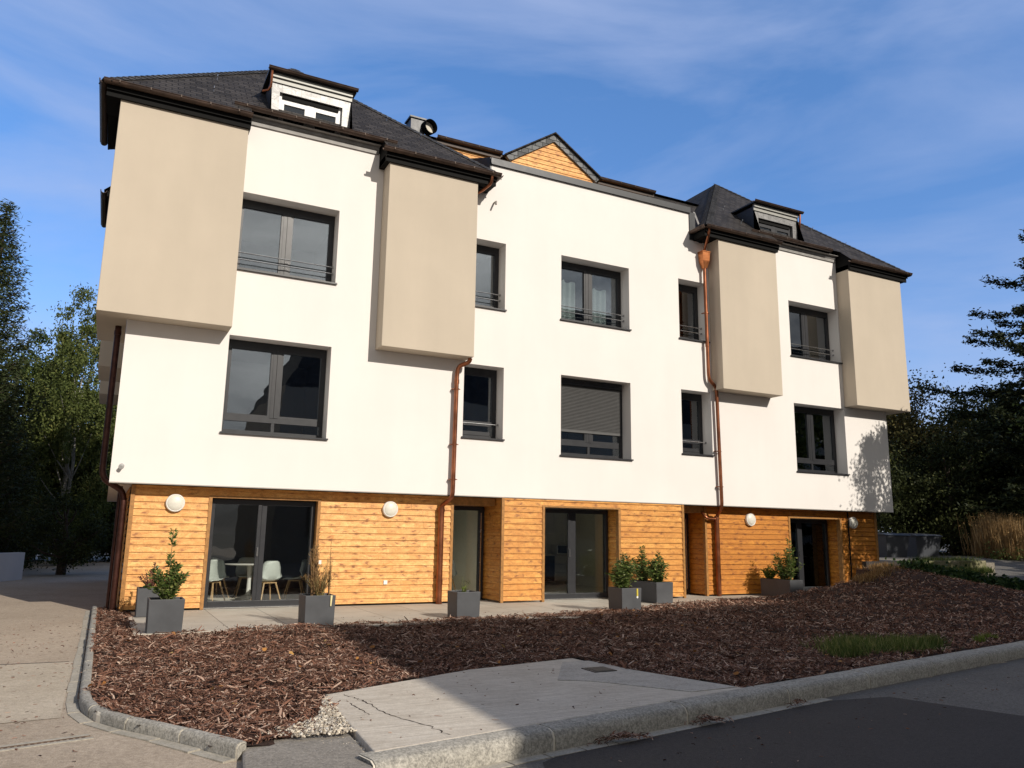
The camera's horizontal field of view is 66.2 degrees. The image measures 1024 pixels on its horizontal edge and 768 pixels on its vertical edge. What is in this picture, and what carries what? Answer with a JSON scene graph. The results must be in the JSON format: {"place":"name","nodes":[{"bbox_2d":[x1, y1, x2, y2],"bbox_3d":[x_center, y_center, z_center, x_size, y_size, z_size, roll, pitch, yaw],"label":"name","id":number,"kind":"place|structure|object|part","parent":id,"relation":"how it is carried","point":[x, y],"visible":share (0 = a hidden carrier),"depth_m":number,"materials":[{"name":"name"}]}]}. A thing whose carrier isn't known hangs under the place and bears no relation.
{"place":"outdoors","nodes":[
{"label":"outdoors","id":0,"kind":"place"},
{"bbox_2d":[0,552,24,580],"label":"garden wall","id":1,"kind":"structure","parent":0,"point":[11,565],"depth_m":22.36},
{"bbox_2d":[241,730,372,767],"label":"pavement wedge","id":2,"kind":"object","parent":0,"point":[313,751],"visible":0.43,"depth_m":5.19,"materials":[{"name":"grey concrete"}]},
{"bbox_2d":[251,695,366,751],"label":"gravel","id":3,"kind":"structure","parent":0,"point":[322,727],"depth_m":5.77,"materials":[{"name":"white gravel"}]},
{"bbox_2d":[129,593,772,632],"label":"patio","id":4,"kind":"structure","parent":0,"point":[211,619],"depth_m":14.46,"materials":[{"name":"concrete"}]},
{"bbox_2d":[135,562,160,616],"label":"potted plant","id":5,"kind":"object","parent":4,"relation":"on","point":[143,594],"visible":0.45,"depth_m":13.06,"materials":[{"name":"grey plant"}]},
{"bbox_2d":[142,528,189,633],"bbox_3d":[-5.003,2.804,11.293,0.628,1.460,0.683,-10,-15,44],"label":"potted plant","id":6,"kind":"object","parent":4,"relation":"on","point":[165,611],"visible":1,"depth_m":11.10,"materials":[{"name":"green plant"}]},
{"bbox_2d":[298,528,340,625],"bbox_3d":[-3.032,3.025,12.429,0.640,1.512,0.610,6,-12,-26],"label":"potted plant","id":7,"kind":"object","parent":4,"relation":"on","point":[315,607],"visible":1,"depth_m":12.21,"materials":[{"name":"plant"}]},
{"bbox_2d":[127,615,580,635],"bbox_3d":[-2.067,4.190,13.890,8.500,0.206,2.840,6,-12,-26],"label":"patio edging","id":8,"kind":"object","parent":4,"relation":"on","point":[386,625],"visible":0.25,"depth_m":12.32,"materials":[{"name":"concrete"}]},
{"bbox_2d":[447,579,479,618],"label":"potted plant","id":9,"kind":"object","parent":4,"relation":"on","point":[463,602],"visible":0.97,"depth_m":13.50,"materials":[{"name":"grey plant"}]},
{"bbox_2d":[96,64,912,611],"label":"apartment building","id":10,"kind":"structure","parent":4,"relation":"on","point":[328,312],"depth_m":17.57,"materials":[{"name":"paint"}]},
{"bbox_2d":[209,560,225,600],"bbox_3d":[-6.069,3.974,15.812,0.481,0.842,0.470,-2,-11,15],"label":"chair","id":11,"kind":"object","parent":10,"relation":"on","point":[217,571],"visible":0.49,"depth_m":16.00,"materials":[{"name":"white plastic"}]},
{"bbox_2d":[210,558,228,598],"bbox_3d":[-6.433,4.199,17.009,0.470,0.842,0.481,-6,-13,31],"label":"chair","id":12,"kind":"object","parent":10,"relation":"on","point":[216,583],"visible":0.18,"depth_m":17.03,"materials":[{"name":"white wood"}]},
{"bbox_2d":[233,557,253,596],"bbox_3d":[-5.924,4.309,17.538,0.481,0.842,0.470,6,-12,-24],"label":"chair","id":13,"kind":"object","parent":10,"relation":"on","point":[241,572],"visible":0.58,"depth_m":17.67,"materials":[{"name":"plastic"}]},
{"bbox_2d":[225,563,263,599],"bbox_3d":[-5.581,4.180,16.656,1.040,0.728,1.040,6,-12,-26],"label":"round table","id":14,"kind":"object","parent":10,"relation":"on","point":[247,595],"visible":0.78,"depth_m":16.58,"materials":[{"name":"white plastic"}]},
{"bbox_2d":[203,499,315,608],"bbox_3d":[-4.839,3.262,15.150,1.960,2.016,0.170,6,-12,-26],"label":"sliding door","id":15,"kind":"structure","parent":10,"relation":"in","point":[255,602],"depth_m":15.09,"materials":[{"name":"grey metal"}]},
{"bbox_2d":[250,561,281,599],"bbox_3d":[-4.970,4.011,15.920,0.470,0.842,0.481,-9,-15,42],"label":"chair","id":16,"kind":"object","parent":10,"relation":"on","point":[271,570],"visible":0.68,"depth_m":15.81,"materials":[{"name":"white plastic"}]},
{"bbox_2d":[220,339,327,439],"bbox_3d":[-4.642,0.116,15.488,2.030,1.904,0.476,6,-12,-26],"label":"window","id":17,"kind":"structure","parent":10,"relation":"in","point":[277,352],"depth_m":15.64,"materials":[{"name":"grey metal"}]},
{"bbox_2d":[237,199,336,284],"bbox_3d":[-4.597,-2.908,16.070,2.030,1.624,0.476,6,-12,-26],"label":"window","id":18,"kind":"structure","parent":10,"relation":"in","point":[287,214],"depth_m":16.23,"materials":[{"name":"grey metal"}]},
{"bbox_2d":[282,559,306,598],"bbox_3d":[-4.643,4.185,16.800,0.470,0.842,0.481,2,-11,-8],"label":"chair","id":19,"kind":"object","parent":10,"relation":"on","point":[303,568],"visible":0.88,"depth_m":16.71,"materials":[{"name":"black plastic"}]},
{"bbox_2d":[452,560,456,589],"bbox_3d":[-1.547,4.476,18.071,0.481,0.842,0.470,11,-15,-43],"label":"chair","id":20,"kind":"object","parent":10,"relation":"on","point":[454,572],"visible":0.23,"depth_m":18.04,"materials":[{"name":"white plastic"}]},
{"bbox_2d":[454,506,483,598],"bbox_3d":[-1.095,3.751,17.486,0.980,2.033,0.130,6,-12,-26],"label":"door","id":21,"kind":"structure","parent":10,"relation":"in","point":[480,523],"depth_m":17.65,"materials":[{"name":"grey metal"}]},
{"bbox_2d":[461,367,504,440],"bbox_3d":[-0.714,0.430,17.472,1.030,1.654,0.476,6,-12,-26],"label":"window","id":22,"kind":"structure","parent":10,"relation":"in","point":[468,371],"depth_m":17.71,"materials":[{"name":"grey metal"}]},
{"bbox_2d":[475,245,506,310],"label":"window","id":23,"kind":"structure","parent":10,"relation":"in","point":[481,249],"depth_m":18.35,"materials":[{"name":"grey metal"}]},
{"bbox_2d":[545,513,566,580],"bbox_3d":[0.344,4.750,22.995,3.000,1.980,0.610,6,-12,-26],"label":"kitchen unit","id":24,"kind":"object","parent":10,"relation":"in","point":[555,567],"visible":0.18,"depth_m":23.12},
{"bbox_2d":[551,544,566,553],"bbox_3d":[1.460,4.938,23.452,0.470,0.283,0.365,6,-12,-26],"label":"microwave oven","id":25,"kind":"object","parent":24,"relation":"on","point":[558,548],"visible":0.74,"depth_m":23.29,"materials":[{"name":"metal"}]},
{"bbox_3d":[1.500,4.904,23.278,0.300,0.220,0.014,6,-12,-26],"label":"door","id":26,"kind":"part","parent":25,"relation":"part of","materials":[{"name":"black glass"}]},
{"bbox_2d":[561,280,574,319],"bbox_3d":[1.269,-1.993,19.349,0.630,1.190,0.070,6,-12,-26],"label":"curtain","id":27,"kind":"object","parent":10,"relation":"hanging from","point":[567,294],"visible":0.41,"depth_m":19.42,"materials":[{"name":"white fabric"}]},
{"bbox_2d":[544,508,607,599],"bbox_3d":[1.393,3.936,18.220,1.960,2.036,0.170,6,-12,-26],"label":"sliding door","id":28,"kind":"structure","parent":10,"relation":"in","point":[571,593],"depth_m":18.26,"materials":[{"name":"grey metal"}]},
{"bbox_2d":[592,308,598,323],"bbox_3d":[2.092,-1.867,19.753,0.680,1.120,0.070,6,-12,-26],"label":"curtain","id":29,"kind":"object","parent":10,"relation":"hanging from","point":[594,319],"visible":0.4,"depth_m":19.69,"materials":[{"name":"white fabric"}]},
{"bbox_2d":[560,261,631,330],"bbox_3d":[1.964,-2.179,19.347,2.030,1.624,0.476,6,-12,-26],"label":"window","id":30,"kind":"structure","parent":10,"relation":"in","point":[601,287],"depth_m":19.68,"materials":[{"name":"clear glass"}]},
{"bbox_2d":[560,378,633,460],"bbox_3d":[1.919,0.845,18.764,2.030,1.904,0.476,6,-12,-26],"label":"window","id":31,"kind":"structure","parent":10,"relation":"in","point":[597,406],"depth_m":18.92,"materials":[{"name":"grey metal"}]},
{"bbox_2d":[684,513,689,593],"bbox_3d":[4.202,4.344,20.153,0.780,2.033,0.130,6,-12,-26],"label":"door","id":32,"kind":"structure","parent":10,"relation":"in","point":[685,514],"depth_m":20.26,"materials":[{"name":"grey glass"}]},
{"bbox_2d":[678,284,709,342],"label":"window","id":33,"kind":"structure","parent":10,"relation":"in","point":[688,298],"depth_m":20.94,"materials":[{"name":"clear glass"}]},
{"bbox_2d":[681,392,714,456],"bbox_3d":[4.619,1.022,20.135,1.030,1.654,0.476,6,-12,-26],"label":"window","id":34,"kind":"structure","parent":10,"relation":"in","point":[691,404],"depth_m":20.38,"materials":[{"name":"clear glass"}]},
{"bbox_2d":[778,519,830,590],"bbox_3d":[8.155,4.785,21.944,1.900,1.976,0.170,6,-12,-26],"label":"sliding door","id":35,"kind":"structure","parent":10,"relation":"in","point":[809,537],"depth_m":22.13,"materials":[{"name":"black glass"}]},
{"bbox_2d":[788,305,842,363],"bbox_3d":[8.588,-1.443,22.655,2.030,1.624,0.476,6,-12,-26],"label":"window","id":36,"kind":"structure","parent":10,"relation":"in","point":[809,332],"depth_m":22.89,"materials":[{"name":"clear glass"}]},
{"bbox_2d":[794,406,849,474],"bbox_3d":[8.543,1.581,22.072,2.030,1.904,0.476,6,-12,-26],"label":"window","id":37,"kind":"structure","parent":10,"relation":"in","point":[814,427],"depth_m":22.31,"materials":[{"name":"grey glass"}]},
{"bbox_2d":[605,550,642,611],"bbox_3d":[2.174,3.842,15.352,0.835,1.166,0.608,6,-12,-26],"label":"potted plant","id":38,"kind":"object","parent":4,"relation":"on","point":[622,594],"visible":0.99,"depth_m":15.24,"materials":[{"name":"green plant"}]},
{"bbox_2d":[629,545,672,603],"bbox_3d":[3.100,4.279,17.766,0.880,1.248,1.199,6,-12,-26],"label":"potted plant","id":39,"kind":"object","parent":4,"relation":"on","point":[656,588],"visible":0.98,"depth_m":17.49,"materials":[{"name":"green plant"}]},
{"bbox_2d":[760,538,804,595],"bbox_3d":[6.875,4.637,19.905,0.820,1.466,1.201,6,-12,-26],"label":"potted plant","id":40,"kind":"object","parent":4,"relation":"on","point":[783,583],"visible":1,"depth_m":19.74,"materials":[{"name":"green plant"}]},
{"bbox_2d":[862,561,911,568],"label":"retaining wall","id":41,"kind":"structure","parent":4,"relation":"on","point":[864,563],"depth_m":20.59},
{"bbox_2d":[0,553,1005,767],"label":"road","id":42,"kind":"structure","parent":0,"point":[32,597],"depth_m":9.53,"materials":[{"name":"concrete"}]},
{"bbox_2d":[0,198,59,545],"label":"pine tree","id":43,"kind":"object","parent":42,"relation":"on","point":[9,243],"visible":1,"depth_m":24.90,"materials":[{"name":"green plant"}]},
{"bbox_2d":[0,662,72,722],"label":"driveway patch","id":44,"kind":"object","parent":42,"relation":"on","point":[45,697],"visible":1,"depth_m":7.23,"materials":[{"name":"concrete"}]},
{"bbox_2d":[0,501,72,570],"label":"shrub","id":45,"kind":"object","parent":42,"relation":"on","point":[9,542],"visible":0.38,"depth_m":26.58,"materials":[{"name":"green plant"}]},
{"bbox_2d":[0,620,80,735],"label":"litter","id":46,"kind":"object","parent":42,"relation":"on","point":[38,685],"visible":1,"depth_m":8.45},
{"bbox_2d":[1,327,82,469],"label":"broadleaf tree","id":47,"kind":"object","parent":42,"relation":"on","point":[41,340],"visible":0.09,"depth_m":36.19,"materials":[{"name":"green plant"}]},
{"bbox_2d":[4,626,83,766],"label":"litter","id":48,"kind":"object","parent":42,"relation":"on","point":[34,704],"visible":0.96,"depth_m":7.83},
{"bbox_2d":[0,734,93,751],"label":"drain channel","id":49,"kind":"object","parent":42,"relation":"on","point":[47,742],"visible":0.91,"depth_m":5.49,"materials":[{"name":"concrete"}]},
{"bbox_2d":[20,283,100,562],"bbox_3d":[-19.604,1.542,35.091,4.098,12.716,3.988,3,-11,-11],"label":"birch tree","id":50,"kind":"object","parent":42,"relation":"on","point":[88,330],"visible":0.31,"depth_m":34.95,"materials":[{"name":"green plant"}]},
{"bbox_2d":[14,485,113,574],"bbox_3d":[-14.599,4.845,25.951,3.243,2.924,2.941,6,-12,-26],"label":"shrub","id":51,"kind":"object","parent":42,"relation":"on","point":[64,549],"visible":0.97,"depth_m":25.50,"materials":[{"name":"green plant"}]},
{"bbox_2d":[14,339,117,565],"bbox_3d":[-18.153,2.889,32.547,4.835,9.883,5.292,-6,-13,30],"label":"birch tree","id":52,"kind":"object","parent":42,"relation":"on","point":[75,411],"visible":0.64,"depth_m":32.12,"materials":[{"name":"green plant"}]},
{"bbox_2d":[72,385,129,529],"bbox_3d":[-17.646,3.408,37.009,6.804,9.834,6.722,6,-12,-26],"label":"broadleaf tree","id":53,"kind":"object","parent":42,"relation":"on","point":[112,513],"visible":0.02,"depth_m":35.43,"materials":[{"name":"green plant"}]},
{"bbox_2d":[66,610,234,763],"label":"gutter stones","id":54,"kind":"object","parent":42,"relation":"on","point":[75,713],"visible":0.77,"depth_m":6.07,"materials":[{"name":"grey concrete"}]},
{"bbox_2d":[78,606,246,760],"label":"kerb","id":55,"kind":"structure","parent":42,"relation":"on","point":[226,746],"depth_m":5.76,"materials":[{"name":"concrete"}]},
{"bbox_2d":[83,711,244,760],"bbox_3d":[-5.067,3.273,9.621,0.834,0.150,11.060,8,-13,-31],"label":"kerb mortar","id":56,"kind":"object","parent":42,"relation":"on","point":[96,716],"visible":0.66,"depth_m":6.08,"materials":[{"name":"grey concrete"}]},
{"bbox_2d":[327,658,740,751],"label":"concrete slab","id":57,"kind":"structure","parent":42,"relation":"on","point":[470,710],"depth_m":6.73,"materials":[{"name":"grey concrete"}]},
{"bbox_2d":[344,694,446,733],"bbox_3d":[-1.027,2.614,6.229,0.224,0.001,1.712,9,-14,-36],"label":"slab crack","id":58,"kind":"object","parent":57,"relation":"on","point":[389,714],"visible":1,"depth_m":6.26,"materials":[{"name":"soil"}]},
{"bbox_2d":[361,669,631,737],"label":"litter","id":59,"kind":"object","parent":57,"relation":"on","point":[485,695],"visible":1,"depth_m":6.94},
{"bbox_2d":[558,661,735,691],"bbox_3d":[1.061,2.974,7.944,1.143,0.006,2.041,10,-14,-40],"label":"repair strip","id":60,"kind":"object","parent":57,"relation":"on","point":[571,671],"visible":1,"depth_m":7.89,"materials":[{"name":"concrete"}]},
{"bbox_2d":[581,666,616,672],"bbox_3d":[0.931,3.047,8.390,0.280,0.014,0.270,6,-12,-26],"label":"inspection cover","id":61,"kind":"object","parent":60,"relation":"on","point":[599,669],"visible":1,"depth_m":8.34,"materials":[{"name":"metal"}]},
{"bbox_2d":[473,698,831,767],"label":"gutter stones","id":62,"kind":"object","parent":42,"relation":"on","point":[534,758],"visible":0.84,"depth_m":6.15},
{"bbox_2d":[587,730,657,745],"bbox_3d":[0.850,2.732,6.055,0.666,0.083,0.215,6,-12,-26],"label":"mulch debris","id":63,"kind":"object","parent":62,"relation":"on","point":[625,734],"visible":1,"depth_m":6.06,"materials":[{"name":"brown wood"}]},
{"bbox_2d":[684,714,733,724],"bbox_3d":[1.660,2.861,6.695,0.515,0.074,0.231,6,-12,-26],"label":"mulch debris","id":64,"kind":"object","parent":62,"relation":"on","point":[711,718],"visible":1,"depth_m":6.69,"materials":[{"name":"brown wood"}]},
{"bbox_2d":[784,698,810,706],"bbox_3d":[2.722,3.020,7.460,0.302,0.085,0.176,6,-12,-26],"label":"mulch debris","id":65,"kind":"object","parent":62,"relation":"on","point":[798,702],"visible":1,"depth_m":7.45,"materials":[{"name":"brown wood"}]},
{"bbox_2d":[359,654,989,767],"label":"kerb mortar","id":66,"kind":"object","parent":42,"relation":"on","point":[552,732],"visible":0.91,"depth_m":5.84,"materials":[{"name":"grey concrete"}]},
{"bbox_2d":[358,641,1023,767],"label":"kerb","id":67,"kind":"structure","parent":42,"relation":"on","point":[471,751],"depth_m":6.58,"materials":[{"name":"concrete"}]},
{"bbox_2d":[0,0,1023,532],"label":"sky","id":68,"kind":"structure","parent":0,"point":[895,128],"materials":[{"name":"blue"}]},
{"bbox_2d":[93,545,972,681],"bbox_3d":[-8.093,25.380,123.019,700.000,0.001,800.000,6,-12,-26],"label":"ground","id":69,"kind":"structure","parent":0,"point":[638,670],"depth_m":10.30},
{"bbox_2d":[0,378,39,444],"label":"broadleaf tree","id":70,"kind":"object","parent":69,"relation":"on","point":[23,409],"visible":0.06,"depth_m":30.21,"materials":[{"name":"green plant"}]},
{"bbox_2d":[0,403,53,570],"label":"spruce tree","id":71,"kind":"object","parent":69,"relation":"on","point":[21,497],"visible":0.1,"depth_m":28.28,"materials":[{"name":"green plant"}]},
{"bbox_2d":[1,352,110,560],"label":"hedge tree","id":72,"kind":"object","parent":69,"relation":"on","point":[57,485],"visible":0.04,"depth_m":35.80,"materials":[{"name":"green plant"}]},
{"bbox_2d":[33,474,112,558],"bbox_3d":[-20.592,6.417,37.275,5.049,4.833,4.907,6,-12,-26],"label":"hedge shrub","id":73,"kind":"object","parent":69,"relation":"on","point":[72,525],"visible":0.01,"depth_m":36.28,"materials":[{"name":"green plant"}]},
{"bbox_2d":[79,498,129,561],"bbox_3d":[-18.615,6.937,37.274,4.606,4.970,4.680,-5,-12,28],"label":"hedge shrub","id":74,"kind":"object","parent":69,"relation":"on","point":[106,551],"visible":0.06,"depth_m":36.44,"materials":[{"name":"green plant"}]},
{"bbox_2d":[90,499,126,558],"bbox_3d":[-18.960,4.837,41.092,9.670,10.385,9.555,1,-11,0],"label":"hedge tree","id":75,"kind":"object","parent":69,"relation":"on","point":[109,536],"depth_m":37.30,"materials":[{"name":"green plant"}]},
{"bbox_2d":[77,567,1023,746],"bbox_3d":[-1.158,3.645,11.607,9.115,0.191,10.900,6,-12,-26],"label":"bark mulch","id":76,"kind":"object","parent":0,"point":[401,672],"visible":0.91,"depth_m":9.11,"materials":[{"name":"brown wood"}]},
{"bbox_2d":[88,609,909,704],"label":"fallen leaves","id":77,"kind":"object","parent":76,"relation":"on","point":[373,646],"visible":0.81,"depth_m":9.43,"materials":[{"name":"brown plant"}]},
{"bbox_2d":[627,565,1023,659],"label":"bark mulch","id":78,"kind":"object","parent":76,"relation":"on","point":[744,616],"visible":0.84,"depth_m":14.48,"materials":[{"name":"brown wood"}]},
{"bbox_2d":[846,561,906,583],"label":"grass","id":79,"kind":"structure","parent":76,"relation":"on","point":[874,573],"depth_m":19.12,"materials":[{"name":"beige plant"}]},
{"bbox_2d":[798,630,964,657],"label":"grass","id":80,"kind":"structure","parent":76,"relation":"on","point":[849,646],"depth_m":10.21,"materials":[{"name":"green plant"}]},
{"bbox_2d":[885,557,1023,591],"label":"ivy","id":81,"kind":"object","parent":76,"relation":"on","point":[1014,583],"visible":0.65,"depth_m":19.81,"materials":[{"name":"green plant"}]},
{"bbox_2d":[972,632,1000,641],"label":"grass","id":82,"kind":"structure","parent":76,"relation":"on","point":[980,638],"depth_m":11.31,"materials":[{"name":"green plant"}]},
{"bbox_2d":[506,658,1023,767],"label":"street","id":83,"kind":"structure","parent":0,"point":[1006,697],"depth_m":8.40,"materials":[{"name":"grey asphalt"}]},
{"bbox_2d":[543,697,1023,767],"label":"asphalt patch","id":84,"kind":"object","parent":83,"relation":"on","point":[948,736],"visible":1,"depth_m":6.17,"materials":[{"name":"grey asphalt"}]},
{"bbox_2d":[565,677,1017,767],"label":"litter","id":85,"kind":"object","parent":83,"relation":"on","point":[819,732],"visible":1,"depth_m":6.61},
{"bbox_2d":[857,558,994,574],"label":"ground","id":86,"kind":"structure","parent":0,"point":[991,565],"depth_m":23.05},
{"bbox_2d":[879,548,1023,587],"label":"side road","id":87,"kind":"structure","parent":0,"point":[1012,568],"depth_m":26.87,"materials":[{"name":"grey asphalt"}]},
{"bbox_2d":[878,533,910,556],"bbox_3d":[13.993,6.071,29.110,1.378,1.100,0.880,6,-12,-26],"label":"waste container","id":88,"kind":"object","parent":87,"relation":"on","point":[892,544],"visible":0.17,"depth_m":28.77,"materials":[{"name":"plastic"}]},
{"bbox_2d":[876,427,946,532],"bbox_3d":[15.670,4.704,35.606,7.147,6.890,6.946,-7,-13,35],"label":"holm oak","id":89,"kind":"object","parent":87,"relation":"on","point":[886,523],"visible":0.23,"depth_m":33.69,"materials":[{"name":"green plant"}]},
{"bbox_2d":[900,533,940,556],"bbox_3d":[15.858,6.363,30.483,1.590,1.100,0.880,6,-12,-26],"label":"waste container","id":90,"kind":"object","parent":87,"relation":"on","point":[922,545],"visible":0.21,"depth_m":30.13,"materials":[{"name":"plastic"}]},
{"bbox_2d":[877,410,988,548],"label":"hedge tree","id":91,"kind":"object","parent":87,"relation":"on","point":[922,460],"visible":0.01,"depth_m":44.03,"materials":[{"name":"green plant"}]},
{"bbox_2d":[886,361,984,553],"bbox_3d":[19.812,3.836,39.729,9.624,10.601,8.792,6,-12,-26],"label":"broadleaf tree","id":92,"kind":"object","parent":87,"relation":"on","point":[905,423],"visible":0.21,"depth_m":37.99,"materials":[{"name":"green plant"}]},
{"bbox_2d":[916,561,985,575],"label":"retaining wall","id":93,"kind":"structure","parent":87,"relation":"on","point":[969,563],"depth_m":22.11,"materials":[{"name":"concrete"}]},
{"bbox_2d":[908,555,994,573],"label":"grass","id":94,"kind":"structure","parent":93,"relation":"on","point":[984,569],"depth_m":22.11,"materials":[{"name":"green plant"}]},
{"bbox_2d":[879,422,1023,555],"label":"holm oak","id":95,"kind":"object","parent":87,"relation":"on","point":[951,522],"visible":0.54,"depth_m":34.78,"materials":[{"name":"green plant"}]},
{"bbox_2d":[894,229,1023,519],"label":"spruce tree","id":96,"kind":"object","parent":87,"relation":"on","point":[1009,417],"visible":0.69,"depth_m":35.49,"materials":[{"name":"green plant"}]},
{"bbox_2d":[895,376,1023,553],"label":"broadleaf tree","id":97,"kind":"object","parent":87,"relation":"on","point":[960,401],"visible":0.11,"depth_m":40.30,"materials":[{"name":"green plant"}]},
{"bbox_2d":[920,384,1023,555],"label":"cedar tree","id":98,"kind":"object","parent":87,"relation":"on","point":[1004,431],"visible":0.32,"depth_m":35.59,"materials":[{"name":"green plant"}]},
{"bbox_2d":[922,379,1022,477],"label":"hedge tree","id":99,"kind":"object","parent":87,"relation":"on","point":[970,402],"depth_m":47.98,"materials":[{"name":"green plant"}]},
{"bbox_2d":[956,510,1023,560],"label":"dry reed clump","id":100,"kind":"object","parent":87,"relation":"on","point":[1003,540],"visible":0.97,"depth_m":29.23,"materials":[{"name":"yellow plant"}]},
{"bbox_2d":[998,342,1023,440],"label":"street tree","id":101,"kind":"object","parent":87,"relation":"on","point":[1013,404],"visible":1,"depth_m":20.67,"materials":[{"name":"green plant"}]}
]}

